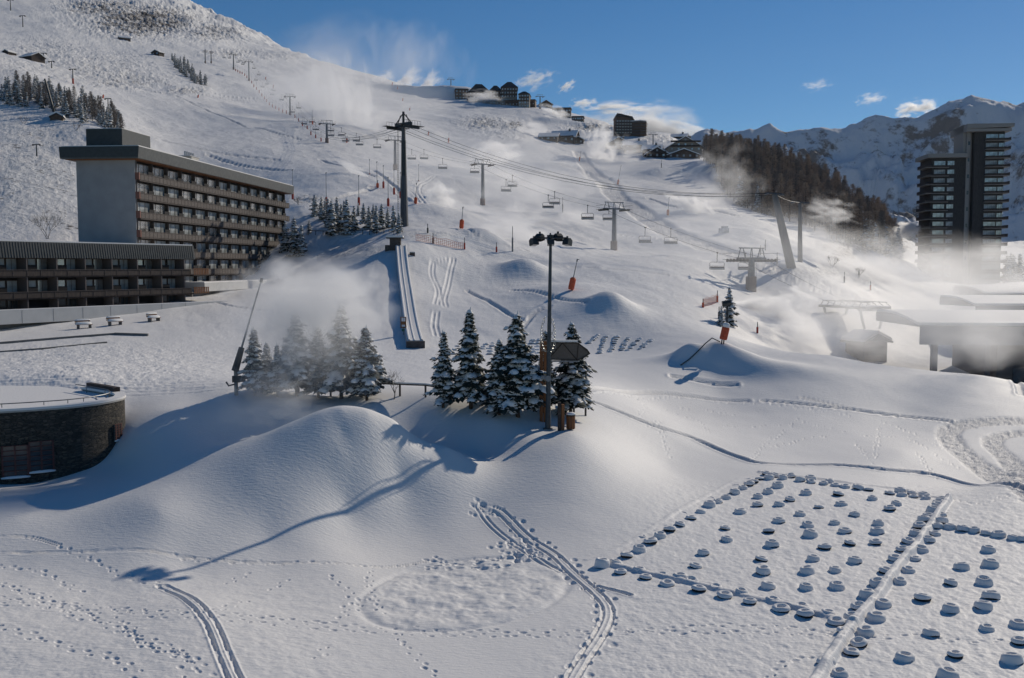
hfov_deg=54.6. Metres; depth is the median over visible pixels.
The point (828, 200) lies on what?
larch tree
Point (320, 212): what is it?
spruce tree
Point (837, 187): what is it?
frosted larch
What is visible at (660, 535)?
tyre
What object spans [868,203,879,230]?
larch tree
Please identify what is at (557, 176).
lift cable
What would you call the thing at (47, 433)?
stone building
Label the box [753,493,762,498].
tyre
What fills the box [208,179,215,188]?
window
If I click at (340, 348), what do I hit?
spruce tree
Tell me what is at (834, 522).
tyre
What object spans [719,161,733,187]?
larch tree
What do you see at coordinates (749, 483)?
tyre
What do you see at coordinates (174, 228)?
window
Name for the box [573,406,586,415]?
timber rail
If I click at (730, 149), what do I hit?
larch tree
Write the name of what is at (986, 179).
window
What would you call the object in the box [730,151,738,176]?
larch tree
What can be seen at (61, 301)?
window
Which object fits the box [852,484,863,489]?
tyre
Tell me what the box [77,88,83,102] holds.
forest spruce
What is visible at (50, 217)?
leafless bush
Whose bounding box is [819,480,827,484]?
tyre
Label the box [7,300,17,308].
window
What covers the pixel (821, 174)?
frosted larch
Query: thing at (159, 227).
window
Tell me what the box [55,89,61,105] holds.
forest spruce
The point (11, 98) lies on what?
forest spruce
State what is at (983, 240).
window
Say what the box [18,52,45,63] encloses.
mountain hut
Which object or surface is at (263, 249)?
window
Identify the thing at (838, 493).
tyre
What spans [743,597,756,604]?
tyre
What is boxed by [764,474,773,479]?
tyre
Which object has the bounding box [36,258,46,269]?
window
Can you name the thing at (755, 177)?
larch tree
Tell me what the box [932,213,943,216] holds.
window
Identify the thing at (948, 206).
window
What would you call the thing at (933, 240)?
window
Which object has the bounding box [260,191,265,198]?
window
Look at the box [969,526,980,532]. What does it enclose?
tyre
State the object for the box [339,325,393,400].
spruce tree
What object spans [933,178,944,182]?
window
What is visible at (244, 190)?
window
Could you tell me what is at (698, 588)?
tyre
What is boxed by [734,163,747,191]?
larch tree
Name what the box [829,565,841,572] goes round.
tyre
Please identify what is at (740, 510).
tyre
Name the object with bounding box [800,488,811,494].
tyre
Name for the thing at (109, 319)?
park bench
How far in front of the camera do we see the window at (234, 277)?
181.30 m
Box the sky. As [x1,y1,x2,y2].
[191,0,1023,135]
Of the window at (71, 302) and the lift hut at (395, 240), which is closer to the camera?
the window at (71, 302)
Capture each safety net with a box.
[416,234,463,248]
[703,293,717,305]
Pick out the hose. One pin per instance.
(698, 350)
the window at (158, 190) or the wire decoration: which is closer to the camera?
the wire decoration
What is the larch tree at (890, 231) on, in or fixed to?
on the snow slope
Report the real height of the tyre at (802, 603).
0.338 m
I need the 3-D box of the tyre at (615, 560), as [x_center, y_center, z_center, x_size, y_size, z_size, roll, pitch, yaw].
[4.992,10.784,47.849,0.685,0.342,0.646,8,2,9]
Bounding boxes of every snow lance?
[225,278,262,395]
[358,175,359,204]
[399,172,400,197]
[459,207,463,228]
[568,259,578,289]
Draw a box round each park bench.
[75,319,92,328]
[106,316,122,325]
[146,312,160,321]
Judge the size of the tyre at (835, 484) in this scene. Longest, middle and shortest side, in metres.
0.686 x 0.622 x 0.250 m
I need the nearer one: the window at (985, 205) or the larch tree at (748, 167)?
the window at (985, 205)
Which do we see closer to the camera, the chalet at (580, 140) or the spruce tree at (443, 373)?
the spruce tree at (443, 373)
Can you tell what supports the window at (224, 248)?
in the apartment block at (227, 224)
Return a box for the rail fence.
[308,227,388,235]
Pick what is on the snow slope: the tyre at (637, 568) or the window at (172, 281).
the tyre at (637, 568)
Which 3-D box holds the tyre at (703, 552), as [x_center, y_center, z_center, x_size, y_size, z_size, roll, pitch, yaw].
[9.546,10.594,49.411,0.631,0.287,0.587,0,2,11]
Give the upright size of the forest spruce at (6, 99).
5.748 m
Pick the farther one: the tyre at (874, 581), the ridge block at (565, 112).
the ridge block at (565, 112)
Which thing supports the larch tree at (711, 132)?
on the snow slope
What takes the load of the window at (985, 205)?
in the apartment tower
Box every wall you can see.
[0,333,113,343]
[0,342,106,351]
[114,332,148,335]
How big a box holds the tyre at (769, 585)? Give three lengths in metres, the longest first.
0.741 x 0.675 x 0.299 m
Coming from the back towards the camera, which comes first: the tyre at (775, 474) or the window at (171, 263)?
the window at (171, 263)
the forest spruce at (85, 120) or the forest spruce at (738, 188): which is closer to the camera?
the forest spruce at (85, 120)
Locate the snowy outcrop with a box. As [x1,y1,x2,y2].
[718,226,728,232]
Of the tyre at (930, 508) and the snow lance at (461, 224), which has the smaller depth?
the tyre at (930, 508)
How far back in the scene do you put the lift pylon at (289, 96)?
592.08 m
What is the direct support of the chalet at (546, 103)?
on the snow slope
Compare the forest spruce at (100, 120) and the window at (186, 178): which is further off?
the forest spruce at (100, 120)
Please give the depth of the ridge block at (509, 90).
949.96 m
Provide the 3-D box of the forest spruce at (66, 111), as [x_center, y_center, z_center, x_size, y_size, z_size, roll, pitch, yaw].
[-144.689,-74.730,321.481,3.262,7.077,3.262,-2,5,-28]
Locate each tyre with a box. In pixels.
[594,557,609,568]
[609,558,621,563]
[614,568,626,574]
[620,551,633,558]
[632,544,645,552]
[633,566,645,570]
[639,573,651,579]
[643,537,657,544]
[654,531,666,538]
[659,579,674,586]
[663,526,675,531]
[672,572,687,577]
[675,520,685,526]
[685,515,696,519]
[686,575,698,580]
[689,562,702,568]
[691,584,706,592]
[696,509,705,513]
[697,548,709,555]
[703,500,715,507]
[710,583,721,588]
[713,498,722,502]
[716,590,732,598]
[720,525,730,529]
[721,494,731,499]
[721,535,732,541]
[729,488,739,494]
[734,508,746,513]
[735,587,747,593]
[738,485,747,489]
[743,480,754,485]
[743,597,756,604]
[752,501,763,506]
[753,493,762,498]
[755,555,767,561]
[755,565,770,574]
[761,581,775,589]
[762,487,773,493]
[763,528,774,533]
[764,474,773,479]
[765,539,779,547]
[765,595,780,599]
[770,472,779,477]
[772,481,783,487]
[772,517,785,522]
[772,603,790,612]
[774,501,784,505]
[778,474,787,479]
[785,495,794,501]
[786,472,795,477]
[795,476,805,481]
[795,510,805,515]
[796,601,808,606]
[796,608,813,617]
[799,565,814,574]
[799,582,813,590]
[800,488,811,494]
[802,520,814,527]
[802,528,817,537]
[805,474,816,479]
[806,478,815,483]
[807,554,819,561]
[814,505,824,508]
[816,654,835,664]
[817,543,831,549]
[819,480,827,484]
[821,608,835,614]
[825,478,833,482]
[827,616,844,625]
[829,519,839,524]
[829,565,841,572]
[829,580,844,590]
[830,483,839,486]
[831,667,848,677]
[833,490,844,495]
[835,500,847,505]
[838,527,851,533]
[840,484,850,488]
[843,611,854,618]
[843,647,859,656]
[844,539,855,545]
[847,555,862,563]
[849,511,859,516]
[850,601,864,609]
[850,636,867,647]
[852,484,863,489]
[856,625,874,636]
[858,588,874,598]
[864,487,873,490]
[866,611,885,622]
[867,495,877,500]
[869,538,881,544]
[869,577,882,587]
[870,526,884,533]
[872,519,883,525]
[875,598,891,608]
[878,566,890,573]
[883,504,895,510]
[884,490,894,494]
[887,554,899,561]
[891,500,901,505]
[893,576,906,584]
[894,487,906,492]
[895,545,907,551]
[895,650,914,662]
[896,492,906,496]
[901,536,914,543]
[901,565,915,572]
[907,490,917,494]
[908,494,918,497]
[909,529,920,535]
[910,555,920,560]
[913,521,925,528]
[914,592,931,601]
[917,515,929,521]
[917,544,928,552]
[918,491,929,496]
[921,495,930,499]
[922,512,932,516]
[922,628,939,636]
[923,535,935,542]
[926,505,937,511]
[929,530,940,535]
[931,501,940,505]
[932,522,942,528]
[935,517,948,523]
[936,666,959,677]
[942,602,959,613]
[943,523,956,529]
[944,578,957,585]
[947,649,963,658]
[953,562,969,570]
[956,524,969,531]
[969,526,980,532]
[973,600,992,610]
[975,575,993,586]
[979,623,994,631]
[980,529,991,534]
[981,545,995,552]
[981,558,999,567]
[981,590,1000,599]
[990,530,1006,537]
[1000,651,1023,665]
[1007,534,1017,540]
[1009,618,1023,628]
[1011,635,1023,645]
[1017,535,1023,541]
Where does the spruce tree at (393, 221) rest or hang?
on the snow slope
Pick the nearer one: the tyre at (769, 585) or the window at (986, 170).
the tyre at (769, 585)
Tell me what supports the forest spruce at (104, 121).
on the snow slope
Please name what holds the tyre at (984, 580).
on the snow slope
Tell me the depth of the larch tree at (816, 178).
344.76 m
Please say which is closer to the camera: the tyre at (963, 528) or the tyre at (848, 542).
the tyre at (848, 542)
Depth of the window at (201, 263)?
165.92 m
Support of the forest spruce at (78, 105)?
on the snow slope
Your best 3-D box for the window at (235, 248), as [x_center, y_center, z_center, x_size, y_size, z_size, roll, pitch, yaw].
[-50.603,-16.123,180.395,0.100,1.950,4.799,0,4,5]
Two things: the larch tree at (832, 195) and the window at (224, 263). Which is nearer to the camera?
the window at (224, 263)
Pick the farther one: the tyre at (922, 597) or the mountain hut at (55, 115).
the mountain hut at (55, 115)
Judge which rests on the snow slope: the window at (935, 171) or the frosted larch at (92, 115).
the frosted larch at (92, 115)
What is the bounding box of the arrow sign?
[540,340,589,421]
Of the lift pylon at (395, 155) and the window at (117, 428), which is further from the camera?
the lift pylon at (395, 155)
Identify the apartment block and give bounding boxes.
[0,240,226,329]
[59,128,293,296]
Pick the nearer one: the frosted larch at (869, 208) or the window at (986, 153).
the window at (986, 153)
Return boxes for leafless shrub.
[383,370,403,398]
[827,256,840,265]
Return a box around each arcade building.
[876,309,1023,383]
[939,295,1023,309]
[953,285,1023,294]
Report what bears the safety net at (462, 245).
attached to the marker pole
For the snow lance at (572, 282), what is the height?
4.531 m
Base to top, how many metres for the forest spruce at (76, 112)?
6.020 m
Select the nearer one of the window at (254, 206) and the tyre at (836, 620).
the tyre at (836, 620)
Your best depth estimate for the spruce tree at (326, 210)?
205.47 m
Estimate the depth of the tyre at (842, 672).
34.65 m
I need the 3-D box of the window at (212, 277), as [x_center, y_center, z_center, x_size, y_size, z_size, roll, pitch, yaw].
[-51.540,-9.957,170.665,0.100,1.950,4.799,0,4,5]
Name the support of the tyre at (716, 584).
on the snow slope
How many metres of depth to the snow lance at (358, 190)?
231.42 m
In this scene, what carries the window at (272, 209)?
in the apartment block at (227, 224)
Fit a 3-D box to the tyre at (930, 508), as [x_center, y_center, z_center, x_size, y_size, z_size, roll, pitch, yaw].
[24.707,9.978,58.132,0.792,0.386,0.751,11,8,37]
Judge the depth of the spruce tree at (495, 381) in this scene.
66.23 m
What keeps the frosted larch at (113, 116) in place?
on the snow slope
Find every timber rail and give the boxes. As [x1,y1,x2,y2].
[298,382,535,411]
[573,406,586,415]
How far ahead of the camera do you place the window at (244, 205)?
185.60 m
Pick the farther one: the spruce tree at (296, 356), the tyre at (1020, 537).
the spruce tree at (296, 356)
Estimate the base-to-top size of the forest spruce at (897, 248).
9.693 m
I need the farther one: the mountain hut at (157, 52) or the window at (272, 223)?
the mountain hut at (157, 52)
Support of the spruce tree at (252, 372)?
on the snow slope
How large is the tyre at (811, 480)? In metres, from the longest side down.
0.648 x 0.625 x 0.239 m
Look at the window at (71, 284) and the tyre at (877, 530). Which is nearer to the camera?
the tyre at (877, 530)
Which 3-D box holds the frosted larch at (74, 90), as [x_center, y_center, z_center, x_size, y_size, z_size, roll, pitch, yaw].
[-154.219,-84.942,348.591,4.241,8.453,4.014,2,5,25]
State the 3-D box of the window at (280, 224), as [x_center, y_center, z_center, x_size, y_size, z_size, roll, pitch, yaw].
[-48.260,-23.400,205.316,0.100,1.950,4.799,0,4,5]
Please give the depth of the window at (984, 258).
321.55 m
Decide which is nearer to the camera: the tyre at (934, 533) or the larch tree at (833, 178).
the tyre at (934, 533)
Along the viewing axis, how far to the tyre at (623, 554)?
48.59 m
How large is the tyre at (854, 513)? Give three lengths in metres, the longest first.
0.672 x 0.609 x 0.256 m
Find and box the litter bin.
[566,412,575,429]
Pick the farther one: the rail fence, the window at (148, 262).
the rail fence
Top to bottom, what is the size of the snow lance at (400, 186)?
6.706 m
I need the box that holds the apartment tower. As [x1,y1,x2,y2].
[915,123,1014,284]
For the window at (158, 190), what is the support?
in the apartment block at (227, 224)
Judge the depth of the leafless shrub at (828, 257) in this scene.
220.54 m
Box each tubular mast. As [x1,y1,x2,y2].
[44,79,54,111]
[764,192,795,268]
[791,201,808,261]
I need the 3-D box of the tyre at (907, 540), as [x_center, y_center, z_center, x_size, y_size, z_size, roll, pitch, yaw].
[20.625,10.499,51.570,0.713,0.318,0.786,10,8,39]
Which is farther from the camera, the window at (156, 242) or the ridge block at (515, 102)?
the ridge block at (515, 102)
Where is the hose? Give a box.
[680,338,719,365]
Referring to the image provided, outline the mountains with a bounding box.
[691,95,1023,242]
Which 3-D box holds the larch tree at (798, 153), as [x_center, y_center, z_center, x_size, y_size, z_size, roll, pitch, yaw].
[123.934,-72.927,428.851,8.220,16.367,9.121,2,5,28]
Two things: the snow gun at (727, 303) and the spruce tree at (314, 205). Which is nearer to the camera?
the snow gun at (727, 303)
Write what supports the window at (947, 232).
in the apartment tower
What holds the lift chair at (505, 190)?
hanging from the lift cable at (603, 208)
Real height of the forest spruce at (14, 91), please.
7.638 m
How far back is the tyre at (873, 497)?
60.83 m
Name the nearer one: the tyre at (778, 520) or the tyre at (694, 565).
the tyre at (694, 565)
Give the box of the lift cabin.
[840,329,892,361]
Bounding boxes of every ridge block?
[454,88,468,98]
[466,84,488,102]
[488,86,500,103]
[501,82,517,104]
[504,99,536,107]
[518,91,530,107]
[552,107,571,117]
[571,116,584,121]
[613,113,646,136]
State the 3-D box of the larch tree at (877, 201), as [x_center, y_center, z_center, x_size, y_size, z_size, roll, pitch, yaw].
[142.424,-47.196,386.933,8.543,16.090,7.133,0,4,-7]
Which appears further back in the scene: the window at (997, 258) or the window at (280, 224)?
the window at (997, 258)
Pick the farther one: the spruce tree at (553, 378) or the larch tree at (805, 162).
the larch tree at (805, 162)
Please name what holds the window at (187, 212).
in the apartment block at (227, 224)
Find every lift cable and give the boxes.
[226,54,852,303]
[231,54,840,306]
[286,103,756,193]
[288,106,766,196]
[295,104,771,196]
[302,112,765,193]
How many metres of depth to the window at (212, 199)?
170.36 m
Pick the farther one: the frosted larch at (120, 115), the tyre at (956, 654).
the frosted larch at (120, 115)
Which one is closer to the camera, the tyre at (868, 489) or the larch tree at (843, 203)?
the tyre at (868, 489)
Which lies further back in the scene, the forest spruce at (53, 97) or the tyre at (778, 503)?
the forest spruce at (53, 97)
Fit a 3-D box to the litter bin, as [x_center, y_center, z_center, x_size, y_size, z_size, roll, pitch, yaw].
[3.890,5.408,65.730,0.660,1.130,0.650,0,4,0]
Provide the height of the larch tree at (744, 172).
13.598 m
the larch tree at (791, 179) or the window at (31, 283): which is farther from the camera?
the larch tree at (791, 179)
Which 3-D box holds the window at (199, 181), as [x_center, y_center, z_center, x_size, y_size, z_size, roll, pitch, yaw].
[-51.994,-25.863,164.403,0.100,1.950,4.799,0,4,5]
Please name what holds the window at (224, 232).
in the apartment block at (227, 224)
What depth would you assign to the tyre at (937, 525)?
54.28 m
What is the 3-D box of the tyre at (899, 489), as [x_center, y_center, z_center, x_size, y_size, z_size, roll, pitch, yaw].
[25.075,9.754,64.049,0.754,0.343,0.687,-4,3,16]
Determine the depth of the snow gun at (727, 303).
138.29 m
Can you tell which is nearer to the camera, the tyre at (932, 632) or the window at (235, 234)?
the tyre at (932, 632)
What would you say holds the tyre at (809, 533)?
on the snow slope
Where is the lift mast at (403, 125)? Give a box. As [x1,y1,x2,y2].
[383,111,423,226]
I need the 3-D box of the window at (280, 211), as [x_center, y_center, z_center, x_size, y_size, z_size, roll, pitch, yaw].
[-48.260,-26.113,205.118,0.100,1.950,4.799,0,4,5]
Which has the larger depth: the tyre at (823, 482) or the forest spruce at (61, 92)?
the forest spruce at (61, 92)
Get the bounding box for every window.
[0,258,4,264]
[0,280,5,286]
[0,300,5,307]
[1,444,30,478]
[5,258,16,269]
[6,280,17,292]
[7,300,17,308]
[27,258,35,264]
[28,280,36,286]
[28,440,55,473]
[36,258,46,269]
[37,280,47,290]
[57,259,64,264]
[58,280,65,285]
[59,299,65,304]
[65,259,75,268]
[66,280,75,290]
[67,298,76,306]
[86,259,91,264]
[86,279,92,285]
[93,259,102,268]
[93,279,102,290]
[112,259,118,264]
[113,279,118,284]
[113,423,121,441]
[114,297,119,302]
[119,259,127,268]
[119,279,128,288]
[120,296,128,304]
[137,164,148,174]
[137,183,149,193]
[138,202,149,212]
[138,221,150,231]
[138,259,142,264]
[138,279,143,284]
[139,239,150,243]
[143,259,151,268]
[144,279,152,288]
[153,167,163,177]
[153,185,164,195]
[154,204,164,213]
[154,222,165,232]
[155,240,165,243]
[162,278,166,283]
[167,259,174,268]
[167,278,175,287]
[168,170,177,180]
[168,188,178,197]
[168,295,175,301]
[169,206,178,215]
[169,224,179,233]
[182,174,191,182]
[182,191,191,200]
[183,208,192,217]
[183,225,192,234]
[185,259,193,268]
[185,276,193,281]
[195,176,203,185]
[196,193,204,202]
[196,210,204,218]
[196,226,204,235]
[197,243,205,252]
[197,259,205,267]
[197,276,205,280]
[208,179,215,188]
[208,195,215,204]
[208,211,216,220]
[209,228,216,236]
[209,244,216,252]
[209,260,217,268]
[210,275,217,280]
[219,182,226,190]
[220,197,227,205]
[220,213,227,221]
[220,229,227,237]
[221,244,227,252]
[221,260,228,267]
[221,275,228,280]
[230,184,237,192]
[231,199,237,207]
[231,215,237,222]
[231,230,238,238]
[231,245,238,252]
[232,260,238,267]
[232,275,238,279]
[241,187,247,194]
[241,201,247,209]
[241,216,247,223]
[241,231,247,238]
[242,245,248,253]
[242,260,248,267]
[250,189,256,196]
[251,203,256,210]
[251,217,257,225]
[251,232,257,239]
[252,246,257,253]
[252,260,257,267]
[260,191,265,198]
[260,205,265,212]
[260,219,265,225]
[261,233,266,239]
[261,247,266,253]
[269,193,273,199]
[269,206,274,213]
[269,220,274,227]
[269,233,274,240]
[277,194,281,201]
[277,208,282,214]
[277,221,282,227]
[868,346,883,354]
[931,247,942,251]
[931,256,942,259]
[931,264,941,268]
[931,273,941,276]
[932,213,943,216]
[932,221,943,225]
[932,230,943,234]
[932,239,942,242]
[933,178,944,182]
[933,187,944,190]
[933,196,944,199]
[933,204,943,208]
[934,161,945,164]
[934,170,944,173]
[944,256,951,259]
[944,264,950,268]
[945,230,951,234]
[945,247,951,251]
[946,195,953,199]
[946,204,952,208]
[946,221,952,225]
[947,161,954,164]
[947,169,953,173]
[947,178,953,182]
[981,265,993,269]
[981,274,993,277]
[982,239,994,243]
[982,248,993,251]
[982,256,993,260]
[983,204,995,208]
[983,213,995,216]
[983,222,994,225]
[983,230,994,234]
[984,178,996,182]
[984,187,996,190]
[984,195,995,199]
[985,152,997,155]
[985,160,997,164]
[985,169,996,172]
[986,134,998,138]
[986,143,997,146]
[995,256,1000,260]
[1012,368,1023,383]
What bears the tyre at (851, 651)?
on the snow slope
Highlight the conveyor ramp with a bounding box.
[395,245,424,347]
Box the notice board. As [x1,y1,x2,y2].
[400,317,405,334]
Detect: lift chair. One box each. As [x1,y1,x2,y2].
[438,158,446,168]
[470,162,478,172]
[501,179,510,191]
[542,195,553,207]
[581,205,593,219]
[639,227,651,242]
[664,228,677,243]
[709,252,724,269]
[738,253,747,269]
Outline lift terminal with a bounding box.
[818,300,890,328]
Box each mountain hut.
[2,49,17,55]
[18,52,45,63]
[49,111,65,120]
[118,35,130,41]
[151,49,164,56]
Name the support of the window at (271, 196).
in the apartment block at (227, 224)
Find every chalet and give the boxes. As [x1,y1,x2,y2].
[538,100,552,108]
[538,133,560,142]
[551,128,579,143]
[576,136,584,143]
[605,136,624,148]
[622,138,646,153]
[641,142,663,154]
[643,146,668,157]
[664,135,701,152]
[666,148,700,158]
[671,132,688,138]
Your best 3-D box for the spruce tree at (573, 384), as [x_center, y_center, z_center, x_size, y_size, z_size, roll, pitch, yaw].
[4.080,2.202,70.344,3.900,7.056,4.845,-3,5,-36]
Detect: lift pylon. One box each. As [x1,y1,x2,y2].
[244,60,252,80]
[284,94,295,114]
[319,120,334,142]
[384,135,401,169]
[470,159,495,204]
[536,94,544,108]
[596,202,632,249]
[648,132,657,144]
[723,247,779,291]
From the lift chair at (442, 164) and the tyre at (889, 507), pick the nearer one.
the tyre at (889, 507)
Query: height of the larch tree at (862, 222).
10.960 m
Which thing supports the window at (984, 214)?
in the apartment tower
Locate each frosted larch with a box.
[20,75,27,93]
[21,80,31,101]
[27,75,34,94]
[34,85,42,101]
[42,84,49,105]
[60,91,73,116]
[71,86,77,103]
[82,94,88,112]
[88,91,96,113]
[88,105,95,120]
[91,99,98,116]
[93,95,104,115]
[110,112,116,126]
[112,105,116,126]
[116,113,124,128]
[716,154,734,194]
[720,165,734,195]
[723,133,736,164]
[737,172,755,207]
[742,143,749,158]
[749,166,760,199]
[769,181,776,214]
[770,171,779,205]
[773,144,781,163]
[804,195,823,230]
[808,188,824,226]
[818,168,823,181]
[823,180,832,209]
[823,185,835,206]
[835,184,841,194]
[841,179,851,201]
[853,199,865,227]
[862,196,872,207]
[864,203,872,223]
[871,210,892,252]
[880,213,894,250]
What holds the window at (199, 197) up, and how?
in the apartment block at (227, 224)
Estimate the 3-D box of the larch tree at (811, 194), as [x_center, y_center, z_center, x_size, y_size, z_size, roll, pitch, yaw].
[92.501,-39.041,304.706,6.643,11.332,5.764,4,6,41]
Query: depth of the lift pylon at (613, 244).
216.87 m
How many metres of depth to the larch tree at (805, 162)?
419.78 m
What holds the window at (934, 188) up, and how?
in the apartment tower
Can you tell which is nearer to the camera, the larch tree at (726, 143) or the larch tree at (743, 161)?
the larch tree at (743, 161)
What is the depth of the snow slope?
69.60 m
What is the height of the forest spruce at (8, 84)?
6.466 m
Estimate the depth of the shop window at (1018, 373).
128.03 m
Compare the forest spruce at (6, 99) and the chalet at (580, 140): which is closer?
the forest spruce at (6, 99)
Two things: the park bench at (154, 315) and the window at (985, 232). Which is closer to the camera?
the park bench at (154, 315)
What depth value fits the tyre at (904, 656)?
35.91 m
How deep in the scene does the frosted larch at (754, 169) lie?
359.49 m
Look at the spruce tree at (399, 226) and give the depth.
180.19 m
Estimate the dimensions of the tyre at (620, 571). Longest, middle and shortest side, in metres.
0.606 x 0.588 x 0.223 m
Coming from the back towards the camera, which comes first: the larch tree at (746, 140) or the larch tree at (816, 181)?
the larch tree at (746, 140)
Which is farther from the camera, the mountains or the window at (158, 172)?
the mountains
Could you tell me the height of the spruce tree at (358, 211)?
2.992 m
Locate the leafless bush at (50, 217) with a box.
[33,211,64,238]
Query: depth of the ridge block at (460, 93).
1043.59 m
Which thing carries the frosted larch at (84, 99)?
on the snow slope
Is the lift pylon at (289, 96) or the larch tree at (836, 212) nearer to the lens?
the larch tree at (836, 212)
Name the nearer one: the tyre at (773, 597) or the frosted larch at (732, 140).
the tyre at (773, 597)
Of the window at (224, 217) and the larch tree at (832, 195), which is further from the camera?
the larch tree at (832, 195)
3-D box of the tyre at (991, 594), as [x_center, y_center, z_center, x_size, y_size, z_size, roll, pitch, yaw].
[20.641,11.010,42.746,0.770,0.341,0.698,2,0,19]
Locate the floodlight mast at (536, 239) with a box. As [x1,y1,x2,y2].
[529,231,571,429]
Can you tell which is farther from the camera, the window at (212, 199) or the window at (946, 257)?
the window at (946, 257)
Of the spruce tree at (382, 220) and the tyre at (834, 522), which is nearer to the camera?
the tyre at (834, 522)
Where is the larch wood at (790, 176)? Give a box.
[697,135,897,248]
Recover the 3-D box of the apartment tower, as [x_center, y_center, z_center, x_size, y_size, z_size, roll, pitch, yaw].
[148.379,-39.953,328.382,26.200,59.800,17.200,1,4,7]
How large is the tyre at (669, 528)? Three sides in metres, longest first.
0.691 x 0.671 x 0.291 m
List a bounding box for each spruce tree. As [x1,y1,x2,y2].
[235,326,270,395]
[260,342,273,390]
[264,343,285,396]
[265,310,324,395]
[279,221,290,252]
[283,217,299,255]
[294,225,307,256]
[298,324,327,397]
[305,303,364,398]
[306,221,311,233]
[308,194,318,215]
[316,198,326,219]
[321,198,329,225]
[325,200,338,235]
[333,197,339,222]
[335,204,342,229]
[338,199,355,234]
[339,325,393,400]
[350,206,360,229]
[356,203,360,215]
[360,202,367,221]
[361,206,372,228]
[370,205,383,232]
[378,203,386,230]
[383,208,390,225]
[386,205,397,230]
[394,213,402,232]
[422,330,455,407]
[441,307,489,408]
[476,339,516,415]
[492,311,557,417]
[530,329,559,411]
[552,321,597,415]
[715,306,725,326]
[722,286,739,326]
[1001,254,1014,282]
[1010,255,1020,281]
[1016,254,1023,281]
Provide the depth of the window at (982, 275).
322.02 m
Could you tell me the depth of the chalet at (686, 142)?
591.31 m
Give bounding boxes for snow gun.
[720,322,729,343]
[722,300,731,322]
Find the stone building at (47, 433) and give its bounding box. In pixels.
[0,382,125,484]
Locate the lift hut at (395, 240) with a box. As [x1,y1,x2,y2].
[385,231,403,250]
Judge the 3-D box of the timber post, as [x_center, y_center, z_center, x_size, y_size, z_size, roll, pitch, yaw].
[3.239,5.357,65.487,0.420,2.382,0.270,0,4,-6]
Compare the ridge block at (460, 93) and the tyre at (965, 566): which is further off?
the ridge block at (460, 93)
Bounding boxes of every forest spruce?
[0,83,4,100]
[4,76,11,91]
[4,89,9,104]
[7,88,14,105]
[12,80,20,97]
[16,84,24,106]
[24,92,28,106]
[30,87,33,99]
[38,94,43,108]
[50,94,56,110]
[54,91,59,107]
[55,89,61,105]
[59,85,63,104]
[63,97,69,117]
[73,101,78,117]
[75,99,80,116]
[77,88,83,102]
[78,103,88,121]
[78,104,85,122]
[84,103,88,118]
[97,112,103,125]
[102,113,107,127]
[107,107,113,127]
[734,175,743,205]
[736,182,746,207]
[752,186,763,212]
[858,218,871,249]
[869,224,883,254]
[881,227,894,256]
[892,232,902,259]
[899,237,904,258]
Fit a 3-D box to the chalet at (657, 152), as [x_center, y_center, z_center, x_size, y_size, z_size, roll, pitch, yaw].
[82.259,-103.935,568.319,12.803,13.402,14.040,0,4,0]
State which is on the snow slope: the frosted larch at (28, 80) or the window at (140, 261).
the frosted larch at (28, 80)
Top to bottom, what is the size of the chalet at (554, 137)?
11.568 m
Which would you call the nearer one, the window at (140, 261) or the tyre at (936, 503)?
the tyre at (936, 503)
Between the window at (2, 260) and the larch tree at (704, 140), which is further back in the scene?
the larch tree at (704, 140)
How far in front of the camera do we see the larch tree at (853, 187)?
399.96 m
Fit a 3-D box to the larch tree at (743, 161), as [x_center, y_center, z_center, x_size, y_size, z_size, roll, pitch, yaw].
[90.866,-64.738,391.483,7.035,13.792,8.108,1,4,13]
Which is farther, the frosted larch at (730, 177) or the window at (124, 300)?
the frosted larch at (730, 177)
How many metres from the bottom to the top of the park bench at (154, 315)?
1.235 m
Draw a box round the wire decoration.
[540,318,555,351]
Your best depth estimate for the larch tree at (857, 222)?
304.99 m
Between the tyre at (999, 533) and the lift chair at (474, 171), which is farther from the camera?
the lift chair at (474, 171)
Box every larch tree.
[700,134,708,160]
[702,137,713,163]
[706,128,713,149]
[707,140,721,171]
[708,134,720,161]
[708,138,720,166]
[714,155,723,184]
[718,136,726,157]
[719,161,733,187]
[722,138,728,160]
[722,143,736,172]
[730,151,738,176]
[731,159,736,183]
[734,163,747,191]
[735,134,740,156]
[736,157,745,184]
[739,135,742,152]
[741,138,751,155]
[741,169,752,198]
[745,159,753,188]
[745,174,763,206]
[748,173,758,201]
[758,179,773,214]
[759,168,772,213]
[762,141,768,165]
[770,176,787,212]
[770,182,788,214]
[771,145,778,167]
[781,185,797,221]
[782,144,787,156]
[784,179,797,217]
[785,178,802,214]
[790,192,804,217]
[792,182,811,223]
[796,151,802,170]
[799,183,809,213]
[801,154,814,181]
[802,186,826,227]
[804,193,821,225]
[808,162,818,179]
[808,179,824,216]
[812,175,822,210]
[819,196,834,230]
[821,164,830,181]
[821,202,835,233]
[827,190,835,211]
[827,201,846,239]
[828,195,842,229]
[831,173,838,186]
[833,176,841,191]
[835,193,856,237]
[840,201,861,243]
[844,206,861,241]
[850,184,857,197]
[851,193,865,237]
[852,213,865,238]
[856,211,879,244]
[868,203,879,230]
[868,210,883,240]
[874,197,882,208]
[880,203,888,213]
[886,222,893,245]
[893,217,904,246]
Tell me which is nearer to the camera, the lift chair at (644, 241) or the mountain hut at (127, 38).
the lift chair at (644, 241)
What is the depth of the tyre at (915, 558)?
48.45 m
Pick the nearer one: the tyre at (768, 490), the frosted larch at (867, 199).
the tyre at (768, 490)
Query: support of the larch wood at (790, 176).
on the snow slope
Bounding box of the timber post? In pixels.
[558,402,564,430]
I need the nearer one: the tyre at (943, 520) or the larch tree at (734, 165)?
the tyre at (943, 520)
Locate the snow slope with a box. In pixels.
[0,0,1023,677]

